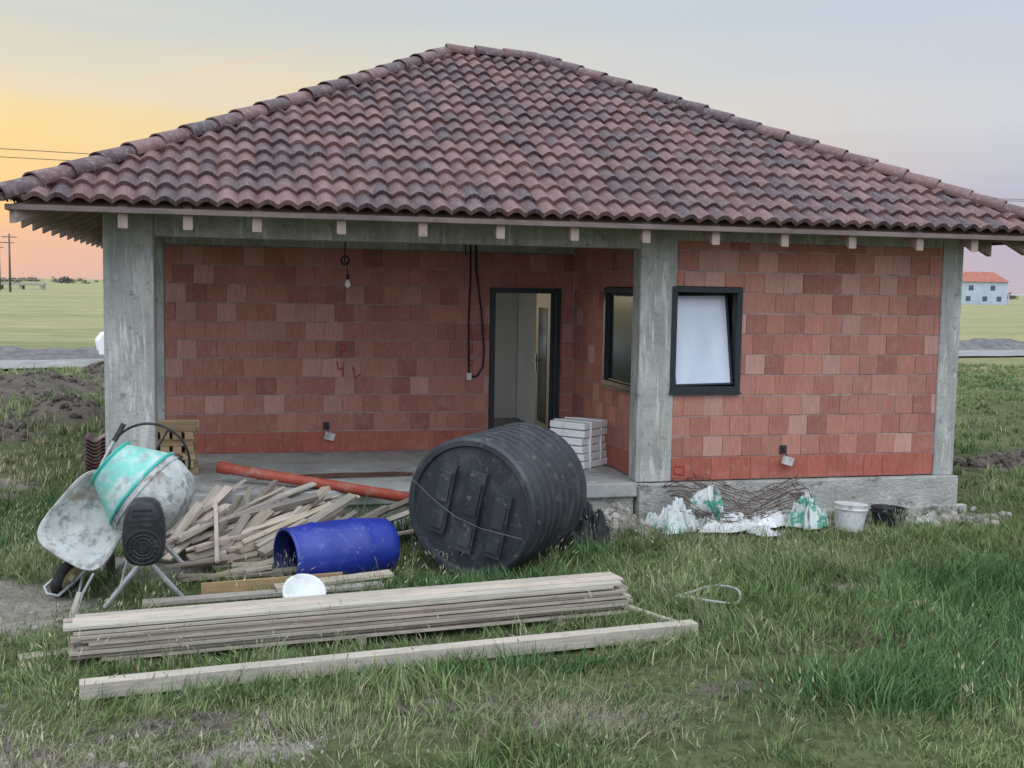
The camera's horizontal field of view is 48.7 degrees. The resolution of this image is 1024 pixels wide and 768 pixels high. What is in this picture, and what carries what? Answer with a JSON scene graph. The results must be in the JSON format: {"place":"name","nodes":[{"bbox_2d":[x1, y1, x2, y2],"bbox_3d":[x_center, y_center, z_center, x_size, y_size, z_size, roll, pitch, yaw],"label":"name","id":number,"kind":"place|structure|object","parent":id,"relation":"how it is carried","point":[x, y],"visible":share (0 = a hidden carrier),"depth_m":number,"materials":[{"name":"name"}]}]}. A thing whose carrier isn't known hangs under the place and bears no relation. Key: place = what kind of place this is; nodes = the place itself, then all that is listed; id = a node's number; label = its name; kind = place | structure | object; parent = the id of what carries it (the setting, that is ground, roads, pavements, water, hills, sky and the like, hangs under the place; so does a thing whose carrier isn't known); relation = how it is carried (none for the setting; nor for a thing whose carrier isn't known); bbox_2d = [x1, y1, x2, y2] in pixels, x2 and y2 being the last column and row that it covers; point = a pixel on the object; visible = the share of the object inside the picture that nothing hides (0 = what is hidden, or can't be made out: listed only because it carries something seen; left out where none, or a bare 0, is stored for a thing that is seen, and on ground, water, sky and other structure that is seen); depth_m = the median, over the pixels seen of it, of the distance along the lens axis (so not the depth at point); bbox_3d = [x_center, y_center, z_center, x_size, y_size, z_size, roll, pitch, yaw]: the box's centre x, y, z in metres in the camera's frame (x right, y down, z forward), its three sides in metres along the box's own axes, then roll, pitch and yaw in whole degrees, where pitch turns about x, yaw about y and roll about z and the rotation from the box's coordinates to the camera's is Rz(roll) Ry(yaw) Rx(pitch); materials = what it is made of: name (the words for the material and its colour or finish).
{"place":"outdoors","nodes":[
{"label":"outdoors","id":0,"kind":"place"},
{"bbox_2d":[0,278,1023,767],"bbox_3d":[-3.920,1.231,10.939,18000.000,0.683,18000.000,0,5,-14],"label":"ground","id":1,"kind":"structure","parent":0,"point":[58,316],"depth_m":7.41,"materials":[{"name":"green plant"}]},
{"bbox_2d":[2,233,16,291],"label":"utility pole","id":2,"kind":"object","parent":1,"relation":"on","point":[9,242],"visible":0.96,"depth_m":197.75,"materials":[{"name":"brown wood"}]},
{"bbox_2d":[1,279,45,289],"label":"concrete bridge","id":3,"kind":"structure","parent":1,"relation":"on","point":[41,285],"depth_m":249.92,"materials":[{"name":"concrete"}]},
{"bbox_2d":[84,432,105,472],"bbox_3d":[-5.231,0.910,14.617,0.500,0.536,0.400,0,5,-14],"label":"roof tile stack","id":4,"kind":"object","parent":1,"relation":"on","point":[94,451],"visible":0.34,"depth_m":14.43,"materials":[{"name":"brown ceramic"}]},
{"bbox_2d":[37,423,182,596],"bbox_3d":[-3.193,1.017,9.028,0.733,1.355,0.903,4,6,31],"label":"wheelbarrow","id":5,"kind":"object","parent":1,"relation":"on","point":[78,535],"visible":0.75,"depth_m":8.98,"materials":[{"name":"metal"}]},
{"bbox_2d":[90,422,195,608],"bbox_3d":[-2.958,1.026,9.100,0.809,1.340,1.347,0,5,-14],"label":"concrete mixer","id":6,"kind":"object","parent":1,"relation":"on","point":[146,495],"visible":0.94,"depth_m":8.82,"materials":[{"name":"metal"}]},
{"bbox_2d":[68,569,393,617],"bbox_3d":[-2.119,1.608,8.858,2.510,0.200,0.472,-1,5,-18],"label":"wooden board pile","id":7,"kind":"object","parent":1,"relation":"on","point":[200,598],"visible":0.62,"depth_m":8.89,"materials":[{"name":"beige wood"}]},
{"bbox_2d":[201,572,341,594],"bbox_3d":[-1.934,1.630,9.163,1.124,0.150,0.028,-1,5,-18],"label":"wooden board","id":8,"kind":"object","parent":7,"relation":"attached to","point":[214,587],"visible":0.38,"depth_m":9.08,"materials":[{"name":"brown wood"}]},
{"bbox_2d":[159,479,414,581],"bbox_3d":[-2.052,1.304,10.489,2.820,0.526,2.148,0,5,-14],"label":"scrap wood pile","id":9,"kind":"object","parent":1,"relation":"on","point":[230,531],"visible":0.72,"depth_m":10.34,"materials":[{"name":"beige wood"}]},
{"bbox_2d":[282,574,325,597],"bbox_3d":[-1.586,1.588,8.639,0.334,0.230,0.281,0,5,-14],"label":"bucket lid","id":10,"kind":"object","parent":1,"relation":"on","point":[297,585],"visible":0.67,"depth_m":8.67,"materials":[{"name":"white plastic"}]},
{"bbox_2d":[273,517,399,576],"bbox_3d":[-1.476,1.427,9.694,1.000,0.544,0.544,-3,6,-36],"label":"plastic barrel","id":11,"kind":"object","parent":1,"relation":"on","point":[351,545],"visible":0.8,"depth_m":9.53,"materials":[{"name":"blue plastic"}]},
{"bbox_2d":[63,572,632,664],"bbox_3d":[-1.008,1.666,8.134,4.122,0.298,0.388,-1,5,-21],"label":"lumber stack","id":12,"kind":"object","parent":1,"relation":"on","point":[462,605],"visible":0.93,"depth_m":7.93,"materials":[{"name":"beige wood"}]},
{"bbox_2d":[19,605,676,659],"bbox_3d":[-1.040,1.742,8.120,4.632,0.117,0.418,0,5,-14],"label":"plank offcut","id":13,"kind":"object","parent":1,"relation":"on","point":[638,610],"visible":0.16,"depth_m":8.51,"materials":[{"name":"beige wood"}]},
{"bbox_2d":[79,619,697,700],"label":"timber beam","id":14,"kind":"structure","parent":1,"relation":"on","point":[573,640],"depth_m":7.37,"materials":[{"name":"beige wood"}]},
{"bbox_2d":[0,572,899,767],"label":"loose stones","id":15,"kind":"object","parent":1,"relation":"on","point":[207,763],"visible":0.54,"depth_m":6.12,"materials":[{"name":"grey stone"}]},
{"bbox_2d":[0,618,943,767],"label":"dirt clods","id":16,"kind":"object","parent":1,"relation":"on","point":[208,723],"visible":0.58,"depth_m":6.57,"materials":[{"name":"soil"}]},
{"bbox_2d":[409,422,586,577],"bbox_3d":[-0.101,1.020,10.257,1.240,1.249,1.402,3,5,25],"label":"plastic water tank","id":17,"kind":"object","parent":1,"relation":"on","point":[514,494],"visible":1,"depth_m":9.73,"materials":[{"name":"black plastic"}]},
{"bbox_2d":[1,276,1017,298],"bbox_3d":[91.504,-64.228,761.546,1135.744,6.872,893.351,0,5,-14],"label":"distant trees","id":18,"kind":"object","parent":1,"relation":"on","point":[64,280],"visible":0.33,"depth_m":674.35,"materials":[{"name":"green plant"}]},
{"bbox_2d":[0,361,1023,543],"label":"meadow grass","id":19,"kind":"structure","parent":1,"relation":"on","point":[963,446],"depth_m":19.31,"materials":[{"name":"green plant"}]},
{"bbox_2d":[0,361,1023,470],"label":"soil mound","id":20,"kind":"object","parent":1,"relation":"on","point":[996,458],"visible":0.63,"depth_m":19.17,"materials":[{"name":"brown soil"}]},
{"bbox_2d":[0,338,1023,359],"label":"gravel berm","id":21,"kind":"structure","parent":1,"relation":"on","point":[11,353],"depth_m":36.53,"materials":[{"name":"grey gravel"}]},
{"bbox_2d":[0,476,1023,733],"bbox_3d":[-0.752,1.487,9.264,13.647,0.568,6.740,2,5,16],"label":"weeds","id":22,"kind":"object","parent":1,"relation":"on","point":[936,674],"visible":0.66,"depth_m":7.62,"materials":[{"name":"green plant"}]},
{"bbox_2d":[120,418,966,541],"bbox_3d":[-0.336,1.082,15.993,9.464,0.735,8.359,0,5,-14],"label":"foundation","id":23,"kind":"object","parent":1,"relation":"on","point":[606,484],"visible":0.2,"depth_m":12.72,"materials":[{"name":"concrete"}]},
{"bbox_2d":[158,419,199,473],"bbox_3d":[-3.718,0.685,12.445,0.540,0.537,0.654,0,5,-14],"label":"timber stack","id":24,"kind":"object","parent":23,"relation":"on","point":[179,427],"visible":0.55,"depth_m":12.22,"materials":[{"name":"beige wood"}]},
{"bbox_2d":[216,461,408,501],"bbox_3d":[-2.024,0.998,11.532,2.122,0.318,0.128,2,5,13],"label":"drain pipe","id":25,"kind":"object","parent":23,"relation":"on","point":[226,468],"visible":0.78,"depth_m":11.50,"materials":[{"name":"orange plastic"}]},
{"bbox_2d":[257,471,413,479],"bbox_3d":[-1.908,0.984,12.226,1.706,0.036,0.186,0,5,-16],"label":"rebar bundle","id":26,"kind":"object","parent":23,"relation":"on","point":[351,475],"visible":0.63,"depth_m":12.26,"materials":[{"name":"metal"}]},
{"bbox_2d":[164,244,574,453],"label":"porch back wall","id":27,"kind":"structure","parent":23,"relation":"on","point":[256,337],"depth_m":13.98,"materials":[{"name":"brick"}]},
{"bbox_2d":[323,422,334,440],"bbox_3d":[-2.259,0.590,14.004,0.147,0.230,0.098,0,5,-14],"label":"wall socket","id":28,"kind":"object","parent":27,"relation":"attached to","point":[328,435],"depth_m":13.99,"materials":[{"name":"white plastic"}]},
{"bbox_2d":[465,245,484,379],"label":"wall cables","id":29,"kind":"object","parent":27,"relation":"attached to","point":[469,376],"depth_m":14.34,"materials":[{"name":"rubber"}]},
{"bbox_2d":[336,331,684,475],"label":"spray marks","id":30,"kind":"object","parent":27,"relation":"attached to","point":[470,366],"visible":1,"depth_m":14.00},
{"bbox_2d":[488,287,560,428],"bbox_3d":[0.155,-0.201,14.611,0.926,2.070,0.105,0,5,-14],"label":"door frame","id":31,"kind":"object","parent":27,"relation":"in","point":[556,292],"visible":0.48,"depth_m":14.52,"materials":[{"name":"black metal"}]},
{"bbox_2d":[532,293,553,428],"bbox_3d":[0.437,-0.228,15.134,0.189,1.980,0.794,0,5,-12],"label":"door leaf","id":32,"kind":"object","parent":27,"relation":"attached to","point":[543,359],"visible":0.88,"depth_m":14.98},
{"bbox_2d":[102,212,963,481],"bbox_3d":[-0.356,-0.729,15.880,9.344,2.918,8.149,0,5,-14],"label":"concrete frame","id":33,"kind":"object","parent":23,"relation":"on","point":[134,324],"visible":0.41,"depth_m":12.03,"materials":[{"name":"grey concrete"}]},
{"bbox_2d":[4,196,1023,256],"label":"eave timber","id":34,"kind":"object","parent":33,"relation":"on","point":[82,224],"visible":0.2,"depth_m":11.13,"materials":[{"name":"brown wood"}]},
{"bbox_2d":[0,43,1023,218],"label":"ridge caps","id":35,"kind":"object","parent":34,"relation":"on","point":[30,180],"visible":0.62,"depth_m":13.09,"materials":[{"name":"tile"}]},
{"bbox_2d":[0,190,33,202],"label":"roof tiles","id":36,"kind":"object","parent":35,"relation":"attached to","point":[17,199],"depth_m":10.40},
{"bbox_2d":[26,197,1023,235],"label":"roof eaves","id":37,"kind":"object","parent":34,"relation":"on","point":[100,202],"visible":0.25,"depth_m":11.03,"materials":[{"name":"brown ceramic"}]},
{"bbox_2d":[16,53,1023,232],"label":"roof tiles front","id":38,"kind":"object","parent":37,"relation":"on","point":[470,134],"visible":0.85,"depth_m":12.20,"materials":[{"name":"red ceramic"}]},
{"bbox_2d":[678,286,708,293],"bbox_3d":[1.899,-0.577,13.188,0.800,1.800,0.020,0,5,-14],"label":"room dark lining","id":39,"kind":"object","parent":33,"relation":"attached to","point":[691,292],"depth_m":13.18,"materials":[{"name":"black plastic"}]},
{"bbox_3d":[-0.327,-2.054,15.779,8.801,0.220,7.608,0,5,-14],"label":"ceiling slab","id":40,"kind":"object","parent":33,"relation":"attached to","visible":0},
{"bbox_2d":[340,242,350,287],"bbox_3d":[-1.855,-1.386,12.621,0.119,0.622,0.068,0,5,-14],"label":"hanging bulb","id":41,"kind":"object","parent":40,"relation":"hanging from","point":[347,284],"visible":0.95,"depth_m":12.62,"materials":[{"name":"glass"}]},
{"bbox_2d":[494,257,574,423],"bbox_3d":[-2.205,-0.718,16.763,5.290,2.655,4.943,0,5,-14],"label":"interior partition","id":42,"kind":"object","parent":23,"relation":"on","point":[515,353],"visible":0.17,"depth_m":17.90,"materials":[{"name":"paint"}]},
{"bbox_2d":[550,417,607,468],"bbox_3d":[0.775,0.688,13.341,0.518,0.550,0.550,5,6,36],"label":"styrofoam sheet stack","id":43,"kind":"object","parent":23,"relation":"on","point":[584,438],"visible":0.77,"depth_m":13.14,"materials":[{"name":"white plastic"}]},
{"bbox_2d":[571,248,633,474],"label":"porch side wall","id":44,"kind":"structure","parent":23,"relation":"on","point":[597,271],"depth_m":13.75,"materials":[{"name":"brick"}]},
{"bbox_2d":[600,288,632,393],"bbox_3d":[1.250,-0.510,12.931,0.105,1.172,1.120,0,5,-14],"label":"side window","id":45,"kind":"structure","parent":44,"relation":"attached to","point":[616,386],"depth_m":13.36,"materials":[{"name":"black glass"}]},
{"bbox_2d":[600,288,632,393],"bbox_3d":[1.250,-0.510,12.931,0.105,1.172,1.120,0,5,-14],"label":"window frame","id":46,"kind":"structure","parent":45,"relation":"in","point":[610,384],"depth_m":13.36,"materials":[{"name":"black plastic"}]},
{"bbox_2d":[607,293,632,384],"bbox_3d":[1.274,-0.521,12.936,0.055,1.016,0.966,0,5,-14],"label":"window sash","id":47,"kind":"object","parent":45,"relation":"attached to","point":[619,340],"depth_m":13.04,"materials":[{"name":"black glass"}]},
{"bbox_2d":[670,241,942,480],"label":"front block wall","id":48,"kind":"structure","parent":23,"relation":"on","point":[839,359],"depth_m":12.68,"materials":[{"name":"brick"}]},
{"bbox_2d":[669,286,742,394],"bbox_3d":[2.106,-0.471,12.332,0.842,1.167,0.105,0,5,-14],"label":"front window","id":49,"kind":"structure","parent":48,"relation":"attached to","point":[734,388],"depth_m":12.32,"materials":[{"name":"white glass"}]},
{"bbox_2d":[675,293,732,385],"bbox_3d":[2.067,-0.488,12.437,0.688,1.011,0.056,-2,-5,-14],"label":"window pane","id":50,"kind":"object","parent":49,"relation":"attached to","point":[703,352],"depth_m":12.44,"materials":[{"name":"white glass"}]},
{"bbox_2d":[669,286,742,394],"bbox_3d":[2.106,-0.471,12.332,0.842,1.167,0.105,0,5,-14],"label":"window frame","id":51,"kind":"structure","parent":49,"relation":"in","point":[738,300],"depth_m":12.32,"materials":[{"name":"black plastic"}]},
{"bbox_2d":[780,445,793,465],"bbox_3d":[3.071,0.801,12.626,0.147,0.230,0.098,0,5,-14],"label":"wall socket front","id":52,"kind":"object","parent":48,"relation":"attached to","point":[786,460],"depth_m":12.61,"materials":[{"name":"white plastic"}]},
{"bbox_2d":[559,501,611,551],"bbox_3d":[0.663,1.346,11.024,0.644,0.473,0.498,-3,6,-40],"label":"black plastic sheet","id":53,"kind":"object","parent":1,"relation":"on","point":[585,525],"visible":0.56,"depth_m":10.95,"materials":[{"name":"black plastic"}]},
{"bbox_2d":[645,496,699,533],"bbox_3d":[1.710,1.348,11.747,0.702,0.354,0.345,-2,6,-32],"label":"plastic sack","id":54,"kind":"object","parent":1,"relation":"on","point":[672,513],"visible":0.9,"depth_m":11.70,"materials":[{"name":"white plastic"}]},
{"bbox_2d":[675,585,741,604],"bbox_3d":[1.603,1.712,9.166,0.564,0.072,0.437,0,5,-14],"label":"garden hose","id":55,"kind":"object","parent":1,"relation":"on","point":[723,602],"visible":0.57,"depth_m":9.22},
{"bbox_2d":[662,473,815,530],"bbox_3d":[2.441,1.252,12.162,1.637,0.537,0.609,0,5,-14],"label":"wire mesh","id":56,"kind":"object","parent":1,"relation":"on","point":[752,500],"visible":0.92,"depth_m":12.18,"materials":[{"name":"metal"}]},
{"bbox_2d":[698,512,779,532],"bbox_3d":[2.362,1.441,12.002,1.001,0.143,0.556,0,5,-14],"label":"plastic sack","id":57,"kind":"object","parent":1,"relation":"on","point":[740,524],"visible":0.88,"depth_m":11.85,"materials":[{"name":"white plastic"}]},
{"bbox_2d":[696,513,721,527],"bbox_3d":[2.104,1.383,12.027,0.296,0.257,0.490,1,5,-3],"label":"plastic sack","id":58,"kind":"object","parent":57,"relation":"on","point":[702,522],"visible":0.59,"depth_m":11.92,"materials":[{"name":"white plastic"}]},
{"bbox_2d":[690,484,722,515],"bbox_3d":[2.060,1.233,11.995,0.347,0.350,0.316,3,5,20],"label":"plastic sack","id":59,"kind":"object","parent":58,"relation":"on","point":[704,499],"visible":0.94,"depth_m":11.91,"materials":[{"name":"plastic"}]},
{"bbox_2d":[747,525,780,535],"bbox_3d":[2.575,1.505,11.737,0.207,0.085,0.394,-3,6,-37],"label":"plastic sack","id":60,"kind":"object","parent":1,"relation":"on","point":[756,528],"visible":0.77,"depth_m":11.69,"materials":[{"name":"white plastic"}]},
{"bbox_2d":[751,510,788,527],"bbox_3d":[2.749,1.429,12.144,0.662,0.163,0.317,-3,6,-39],"label":"plastic sack","id":61,"kind":"object","parent":1,"relation":"on","point":[777,517],"visible":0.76,"depth_m":12.09,"materials":[{"name":"white plastic"}]},
{"bbox_2d":[593,502,1011,543],"bbox_3d":[3.068,1.420,12.093,5.737,0.423,1.122,0,5,-14],"label":"rubble heap","id":62,"kind":"object","parent":1,"relation":"on","point":[615,517],"visible":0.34,"depth_m":12.34,"materials":[{"name":"stone"}]},
{"bbox_2d":[786,491,828,529],"bbox_3d":[3.180,1.323,12.132,0.373,0.381,0.566,6,7,43],"label":"plastic sack","id":63,"kind":"object","parent":1,"relation":"on","point":[807,513],"visible":0.98,"depth_m":12.03,"materials":[{"name":"white plastic"}]},
{"bbox_2d":[833,501,867,531],"bbox_3d":[3.595,1.408,12.031,0.356,0.298,0.356,0,5,-14],"label":"plastic bucket","id":64,"kind":"object","parent":1,"relation":"on","point":[855,511],"visible":0.98,"depth_m":11.90,"materials":[{"name":"plastic"}]},
{"bbox_2d":[870,504,907,527],"bbox_3d":[4.107,1.455,12.348,0.396,0.246,0.396,0,5,-14],"label":"rubber tub","id":65,"kind":"object","parent":1,"relation":"on","point":[879,513],"visible":0.77,"depth_m":12.22,"materials":[{"name":"black plastic"}]},
{"bbox_2d":[915,515,933,523],"bbox_3d":[4.557,1.482,12.475,0.390,0.074,0.161,-3,7,-42],"label":"plastic sack","id":66,"kind":"object","parent":1,"relation":"on","point":[927,517],"visible":0.68,"depth_m":12.45,"materials":[{"name":"white plastic"}]},
{"bbox_2d":[961,270,1023,304],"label":"white house","id":67,"kind":"structure","parent":1,"relation":"on","point":[985,287],"depth_m":284.40,"materials":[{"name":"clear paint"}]},
{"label":"utility pole","id":68,"kind":"object","parent":1,"relation":"on","visible":0},
{"bbox_2d":[0,148,1023,199],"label":"power line","id":69,"kind":"object","parent":68,"relation":"attached to","point":[87,153],"visible":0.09,"depth_m":39.08,"materials":[{"name":"metal"}]},
{"bbox_2d":[0,350,1023,368],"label":"gravel road","id":70,"kind":"structure","parent":0,"point":[6,364],"depth_m":33.77,"materials":[{"name":"grey gravel"}]},
{"bbox_2d":[95,332,103,353],"bbox_3d":[-10.144,-1.380,33.874,4.333,1.490,1.760,-1,5,-22],"label":"parked car","id":71,"kind":"object","parent":70,"relation":"on","point":[99,340],"visible":0.06,"depth_m":32.36,"materials":[{"name":"white paint"}]},
{"bbox_2d":[0,0,1023,295],"label":"sky","id":72,"kind":"structure","parent":0,"point":[931,88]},
{"bbox_2d":[706,293,732,385],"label":"block wall","id":73,"kind":"structure","parent":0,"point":[730,300],"depth_m":18.44,"materials":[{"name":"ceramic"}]}
]}

